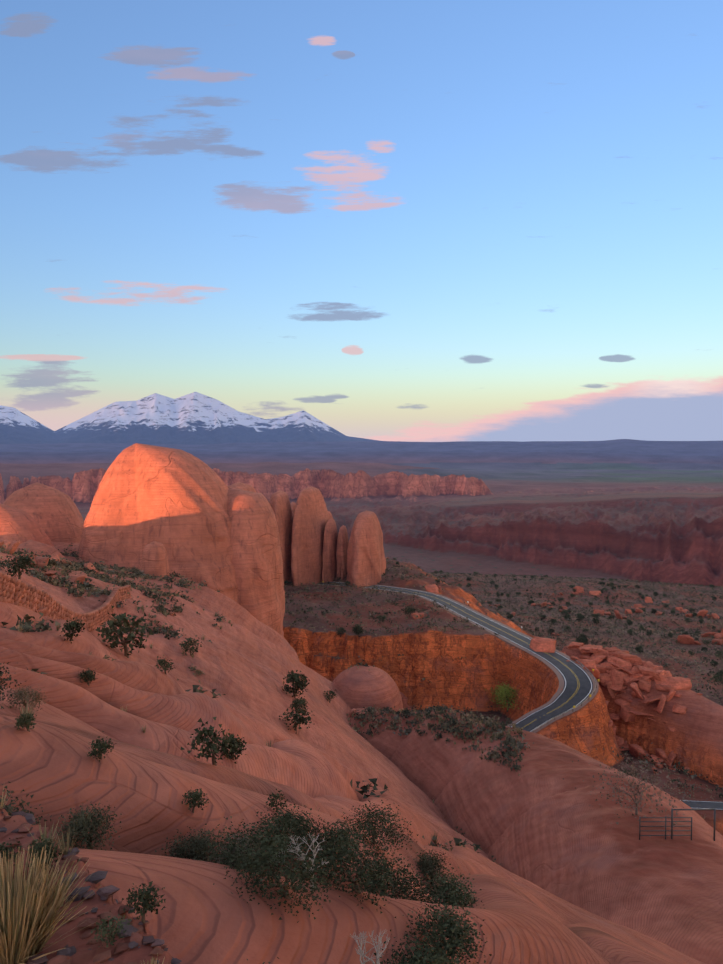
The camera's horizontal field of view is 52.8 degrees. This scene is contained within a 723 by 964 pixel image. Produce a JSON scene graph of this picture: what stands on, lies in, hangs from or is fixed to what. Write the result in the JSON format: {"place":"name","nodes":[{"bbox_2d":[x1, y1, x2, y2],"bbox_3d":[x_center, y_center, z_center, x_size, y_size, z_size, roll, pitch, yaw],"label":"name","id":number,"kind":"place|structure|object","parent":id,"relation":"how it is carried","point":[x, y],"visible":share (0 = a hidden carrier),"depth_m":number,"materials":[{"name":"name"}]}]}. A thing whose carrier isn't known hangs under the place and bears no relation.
{"place":"outdoors","nodes":[
{"label":"outdoors","id":0,"kind":"place"},
{"bbox_2d":[0,392,722,963],"bbox_3d":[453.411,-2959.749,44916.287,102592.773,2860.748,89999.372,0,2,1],"label":"terrain","id":1,"kind":"structure","parent":0,"point":[578,876],"depth_m":77.83,"materials":[{"name":"orange stone"}]},
{"bbox_2d":[0,685,48,711],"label":"shrub","id":2,"kind":"object","parent":1,"relation":"on","point":[21,695],"visible":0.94,"depth_m":19.20,"materials":[{"name":"plant"}]},
{"bbox_2d":[0,503,53,546],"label":"dome","id":3,"kind":"structure","parent":1,"relation":"on","point":[16,524],"depth_m":157.92,"materials":[{"name":"stone"}]},
{"bbox_2d":[0,788,69,907],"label":"shrubs","id":4,"kind":"object","parent":1,"relation":"on","point":[2,802],"visible":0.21,"depth_m":3.91,"materials":[{"name":"green plant"}]},
{"bbox_2d":[15,540,66,561],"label":"dome","id":5,"kind":"structure","parent":1,"relation":"on","point":[33,546],"depth_m":149.05,"materials":[{"name":"stone"}]},
{"bbox_2d":[3,482,82,542],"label":"dome","id":6,"kind":"structure","parent":1,"relation":"on","point":[52,512],"depth_m":190.46,"materials":[{"name":"stone"}]},
{"bbox_2d":[27,815,74,854],"bbox_3d":[-1.888,1.920,3.247,1.209,0.752,2.439,0,2,1],"label":"ledge tuft","id":7,"kind":"object","parent":1,"relation":"on","point":[65,851],"visible":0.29,"depth_m":3.46,"materials":[{"name":"plant"}]},
{"bbox_2d":[0,539,106,615],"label":"boulders","id":8,"kind":"object","parent":1,"relation":"on","point":[40,560],"visible":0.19,"depth_m":87.35,"materials":[{"name":"orange stone"}]},
{"bbox_2d":[0,571,130,631],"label":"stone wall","id":9,"kind":"structure","parent":1,"relation":"on","point":[16,591],"depth_m":46.40,"materials":[{"name":"stone"}]},
{"bbox_2d":[61,492,83,523],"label":"dome","id":10,"kind":"structure","parent":1,"relation":"on","point":[73,504],"depth_m":240.82,"materials":[{"name":"stone"}]},
{"bbox_2d":[0,845,164,963],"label":"grass clumps","id":11,"kind":"object","parent":1,"relation":"on","point":[28,916],"visible":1,"depth_m":2.67,"materials":[{"name":"beige plant"}]},
{"bbox_2d":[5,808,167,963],"bbox_3d":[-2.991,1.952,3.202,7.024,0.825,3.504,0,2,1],"label":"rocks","id":12,"kind":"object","parent":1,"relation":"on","point":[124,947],"visible":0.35,"depth_m":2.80,"materials":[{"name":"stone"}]},
{"bbox_2d":[0,808,181,963],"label":"rocks","id":13,"kind":"object","parent":1,"relation":"on","point":[137,939],"visible":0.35,"depth_m":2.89,"materials":[{"name":"stone"}]},
{"bbox_2d":[141,541,169,576],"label":"rock dome","id":14,"kind":"structure","parent":1,"relation":"on","point":[154,559],"depth_m":142.80,"materials":[{"name":"stone"}]},
{"bbox_2d":[77,443,238,603],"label":"dome","id":15,"kind":"structure","parent":1,"relation":"on","point":[173,501],"depth_m":165.14,"materials":[{"name":"stone"}]},
{"bbox_2d":[0,540,355,717],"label":"boulders","id":16,"kind":"object","parent":1,"relation":"on","point":[13,544],"visible":0.38,"depth_m":92.50,"materials":[{"name":"brown stone"}]},
{"bbox_2d":[40,554,366,715],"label":"boulders","id":17,"kind":"object","parent":1,"relation":"on","point":[73,575],"visible":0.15,"depth_m":88.77,"materials":[{"name":"brown stone"}]},
{"bbox_2d":[0,662,451,963],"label":"shrub","id":18,"kind":"object","parent":1,"relation":"on","point":[84,824],"visible":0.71,"depth_m":10.84,"materials":[{"name":"green plant"}]},
{"bbox_2d":[227,482,256,492],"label":"dome","id":19,"kind":"structure","parent":1,"relation":"on","point":[242,486],"depth_m":292.36,"materials":[{"name":"orange stone"}]},
{"bbox_2d":[227,488,284,636],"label":"rock fin","id":20,"kind":"object","parent":1,"relation":"on","point":[256,561],"visible":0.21,"depth_m":173.69,"materials":[{"name":"orange stone"}]},
{"bbox_2d":[0,545,522,902],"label":"shrubs","id":21,"kind":"object","parent":1,"relation":"on","point":[83,591],"visible":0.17,"depth_m":89.79,"materials":[{"name":"green plant"}]},
{"bbox_2d":[269,490,292,584],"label":"fin","id":22,"kind":"object","parent":1,"relation":"on","point":[279,502],"visible":0.29,"depth_m":307.79,"materials":[{"name":"orange stone"}]},
{"bbox_2d":[290,502,295,516],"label":"fin","id":23,"kind":"object","parent":1,"relation":"on","point":[293,504],"depth_m":344.87,"materials":[{"name":"orange stone"}]},
{"bbox_2d":[289,486,327,585],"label":"fin","id":24,"kind":"object","parent":1,"relation":"on","point":[310,518],"visible":0.73,"depth_m":312.21,"materials":[{"name":"stone"}]},
{"bbox_2d":[193,798,440,922],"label":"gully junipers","id":25,"kind":"object","parent":1,"relation":"on","point":[374,879],"visible":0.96,"depth_m":10.43,"materials":[{"name":"green plant"}]},
{"bbox_2d":[322,518,337,582],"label":"fin","id":26,"kind":"object","parent":1,"relation":"on","point":[329,553],"visible":0.77,"depth_m":322.11,"materials":[{"name":"orange stone"}]},
{"bbox_2d":[270,833,389,963],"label":"snags","id":27,"kind":"object","parent":1,"relation":"on","point":[378,956],"visible":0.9,"depth_m":9.06,"materials":[{"name":"grey wood"}]},
{"bbox_2d":[327,511,332,519],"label":"fin","id":28,"kind":"object","parent":1,"relation":"on","point":[329,515],"visible":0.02,"depth_m":352.95,"materials":[{"name":"orange stone"}]},
{"bbox_2d":[335,525,348,580],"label":"fin","id":29,"kind":"object","parent":1,"relation":"on","point":[341,554],"visible":0.75,"depth_m":325.93,"materials":[{"name":"stone"}]},
{"bbox_2d":[0,549,722,874],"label":"junipers","id":30,"kind":"object","parent":1,"relation":"on","point":[106,632],"visible":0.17,"depth_m":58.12,"materials":[{"name":"green plant"}]},
{"bbox_2d":[346,511,385,587],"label":"fin","id":31,"kind":"object","parent":1,"relation":"on","point":[366,563],"visible":0.92,"depth_m":311.74,"materials":[{"name":"orange stone"}]},
{"bbox_2d":[14,572,721,923],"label":"junipers","id":32,"kind":"object","parent":1,"relation":"on","point":[144,897],"visible":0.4,"depth_m":12.21,"materials":[{"name":"green plant"}]},
{"bbox_2d":[248,799,491,963],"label":"shrubs","id":33,"kind":"object","parent":1,"relation":"on","point":[441,946],"visible":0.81,"depth_m":10.31,"materials":[{"name":"green plant"}]},
{"bbox_2d":[91,571,713,947],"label":"junipers","id":34,"kind":"object","parent":1,"relation":"on","point":[299,719],"visible":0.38,"depth_m":67.43,"materials":[{"name":"green plant"}]},
{"bbox_2d":[315,582,598,732],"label":"road shoulder","id":35,"kind":"object","parent":1,"relation":"on","point":[561,684],"visible":0.25,"depth_m":200.65},
{"bbox_2d":[283,563,722,818],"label":"tuft","id":36,"kind":"object","parent":1,"relation":"on","point":[530,633],"visible":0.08,"depth_m":302.12,"materials":[{"name":"plant"}]},
{"bbox_2d":[485,681,520,713],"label":"green tree","id":37,"kind":"object","parent":1,"relation":"on","point":[505,691],"visible":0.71,"depth_m":214.76,"materials":[{"name":"green plant"}]},
{"bbox_2d":[283,558,722,799],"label":"shrub","id":38,"kind":"object","parent":1,"relation":"on","point":[591,635],"visible":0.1,"depth_m":391.96,"materials":[{"name":"green plant"}]},
{"bbox_2d":[284,568,722,793],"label":"tuft","id":39,"kind":"object","parent":1,"relation":"on","point":[537,632],"visible":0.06,"depth_m":305.25,"materials":[{"name":"plant"}]},
{"bbox_2d":[385,557,722,637],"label":"outcrops","id":40,"kind":"object","parent":1,"relation":"on","point":[552,606],"visible":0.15,"depth_m":506.67,"materials":[{"name":"orange stone"}]},
{"bbox_2d":[400,586,722,761],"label":"boulders","id":41,"kind":"object","parent":1,"relation":"on","point":[635,750],"visible":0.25,"depth_m":350.80,"materials":[{"name":"brown stone"}]},
{"bbox_2d":[406,593,722,711],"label":"boulders","id":42,"kind":"object","parent":1,"relation":"on","point":[719,640],"visible":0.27,"depth_m":371.85,"materials":[{"name":"brown stone"}]},
{"bbox_2d":[425,584,708,635],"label":"outcrops","id":43,"kind":"object","parent":1,"relation":"on","point":[432,588],"visible":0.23,"depth_m":468.54,"materials":[{"name":"brown stone"}]},
{"bbox_2d":[530,636,691,754],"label":"talus","id":44,"kind":"structure","parent":1,"relation":"on","point":[539,644],"depth_m":205.49,"materials":[{"name":"stone"}]},
{"bbox_2d":[559,644,672,766],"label":"talus","id":45,"kind":"structure","parent":1,"relation":"on","point":[621,702],"depth_m":201.88,"materials":[{"name":"red stone"}]},
{"bbox_2d":[570,647,689,774],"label":"talus","id":46,"kind":"structure","parent":1,"relation":"on","point":[616,680],"depth_m":200.13,"materials":[{"name":"red stone"}]},
{"bbox_2d":[562,642,701,770],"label":"talus","id":47,"kind":"structure","parent":1,"relation":"on","point":[625,715],"depth_m":203.53,"materials":[{"name":"red stone"}]},
{"bbox_2d":[562,743,703,836],"bbox_3d":[22.344,24.113,58.773,10.938,6.246,9.377,1,3,27],"label":"bare cottonwood","id":48,"kind":"object","parent":1,"relation":"on","point":[635,794],"visible":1,"depth_m":58.74,"materials":[{"name":"brown plant"}]},
{"bbox_2d":[639,808,715,840],"bbox_3d":[23.585,25.598,54.352,5.690,2.465,0.100,0,2,-1],"label":"corral fence","id":49,"kind":"object","parent":1,"relation":"on","point":[665,826],"visible":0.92,"depth_m":54.32,"materials":[{"name":"grey wood"}]},
{"bbox_2d":[0,0,722,441],"label":"sky","id":50,"kind":"structure","parent":0,"point":[381,220],"materials":[{"name":"blue"}]},
{"bbox_2d":[318,581,592,731],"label":"road","id":51,"kind":"structure","parent":0,"point":[581,694],"depth_m":202.05,"materials":[{"name":"grey asphalt"}]},
{"bbox_2d":[325,584,565,726],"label":"road edge","id":52,"kind":"object","parent":51,"relation":"on","point":[520,645],"visible":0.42,"depth_m":207.53,"materials":[{"name":"white paint"}]},
{"bbox_2d":[331,583,579,728],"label":"road center line","id":53,"kind":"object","parent":51,"relation":"on","point":[545,652],"depth_m":204.01,"materials":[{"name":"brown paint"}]},
{"bbox_2d":[338,582,591,730],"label":"road edge","id":54,"kind":"object","parent":51,"relation":"on","point":[556,652],"visible":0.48,"depth_m":198.56,"materials":[{"name":"white paint"}]},
{"bbox_2d":[530,659,595,731],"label":"guardrail beam","id":55,"kind":"structure","parent":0,"point":[570,709],"depth_m":181.85,"materials":[{"name":"grey metal"}]},
{"bbox_2d":[683,800,722,809],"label":"road","id":56,"kind":"structure","parent":0,"point":[711,805],"depth_m":157.04,"materials":[{"name":"grey asphalt"}]}
]}

